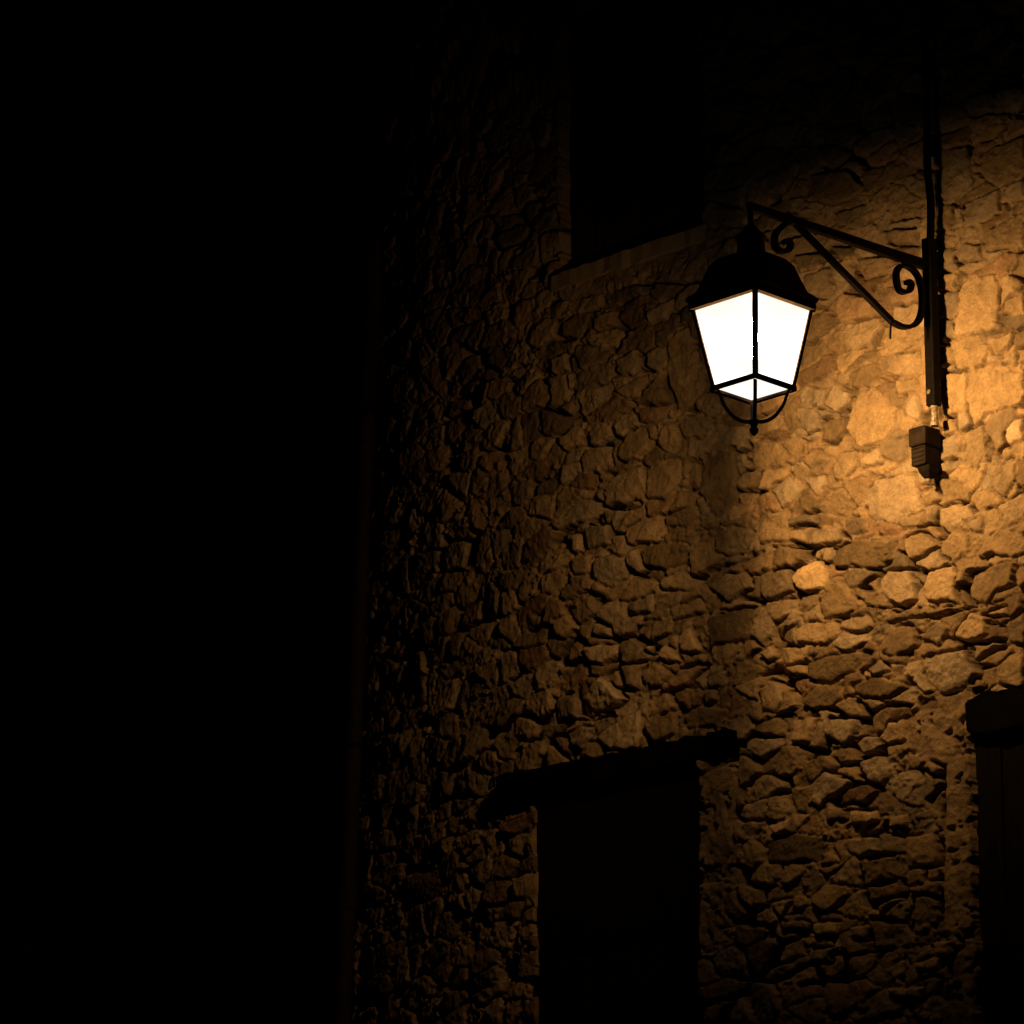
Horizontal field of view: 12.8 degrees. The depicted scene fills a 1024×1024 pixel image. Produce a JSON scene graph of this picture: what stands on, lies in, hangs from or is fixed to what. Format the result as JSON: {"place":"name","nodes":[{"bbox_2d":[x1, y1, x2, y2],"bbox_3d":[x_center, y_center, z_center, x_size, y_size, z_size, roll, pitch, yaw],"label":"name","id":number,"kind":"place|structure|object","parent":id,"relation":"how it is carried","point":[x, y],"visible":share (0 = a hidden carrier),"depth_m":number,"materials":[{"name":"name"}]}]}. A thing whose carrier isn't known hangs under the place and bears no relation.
{"place":"outdoors","nodes":[
{"label":"outdoors","id":0,"kind":"place"},
{"bbox_3d":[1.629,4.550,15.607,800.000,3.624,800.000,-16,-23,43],"label":"ground","id":1,"kind":"structure","parent":0,"visible":0},
{"bbox_2d":[0,0,394,1023],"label":"neighbour house","id":2,"kind":"structure","parent":1,"relation":"on","point":[184,192],"depth_m":23.77,"materials":[{"name":"paint"}]},
{"bbox_2d":[26,391,165,698],"bbox_3d":[-2.186,0.166,24.123,1.020,1.500,0.110,-16,-23,43],"label":"window","id":3,"kind":"structure","parent":2,"relation":"in","point":[104,563],"depth_m":24.11,"materials":[{"name":"brown wood"}]},
{"bbox_2d":[352,0,1023,1023],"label":"stone house","id":4,"kind":"structure","parent":1,"relation":"on","point":[692,700],"depth_m":17.96,"materials":[{"name":"stone"}]},
{"bbox_2d":[334,0,394,1023],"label":"drainpipe","id":5,"kind":"object","parent":4,"relation":"attached to","point":[368,413],"visible":1,"depth_m":19.82,"materials":[{"name":"black metal"}]},
{"bbox_2d":[495,728,746,1023],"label":"door","id":6,"kind":"structure","parent":4,"relation":"in","point":[620,877],"depth_m":17.85,"materials":[{"name":"brown wood"}]},
{"bbox_2d":[551,0,713,291],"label":"window","id":7,"kind":"structure","parent":4,"relation":"in","point":[638,166],"depth_m":18.72,"materials":[{"name":"brown wood"}]},
{"bbox_2d":[685,202,948,435],"bbox_3d":[1.198,-0.662,16.749,0.343,1.016,1.279,-16,-23,43],"label":"street lamp","id":8,"kind":"object","parent":4,"relation":"attached to","point":[746,292],"visible":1,"depth_m":16.46,"materials":[{"name":"black metal"}]},
{"bbox_2d":[909,405,940,484],"bbox_3d":[1.556,-0.248,17.050,0.106,0.294,0.095,-16,-23,43],"label":"junction box","id":9,"kind":"object","parent":4,"relation":"attached to","point":[924,443],"visible":1,"depth_m":17.02,"materials":[{"name":"plastic"}]},
{"bbox_2d":[919,0,940,237],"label":"cable conduit","id":10,"kind":"object","parent":4,"relation":"attached to","point":[929,150],"visible":1,"depth_m":17.40,"materials":[{"name":"plastic"}]},
{"bbox_2d":[965,683,1023,1023],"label":"door","id":11,"kind":"structure","parent":4,"relation":"in","point":[997,718],"depth_m":16.53,"materials":[{"name":"brown wood"}]}
]}

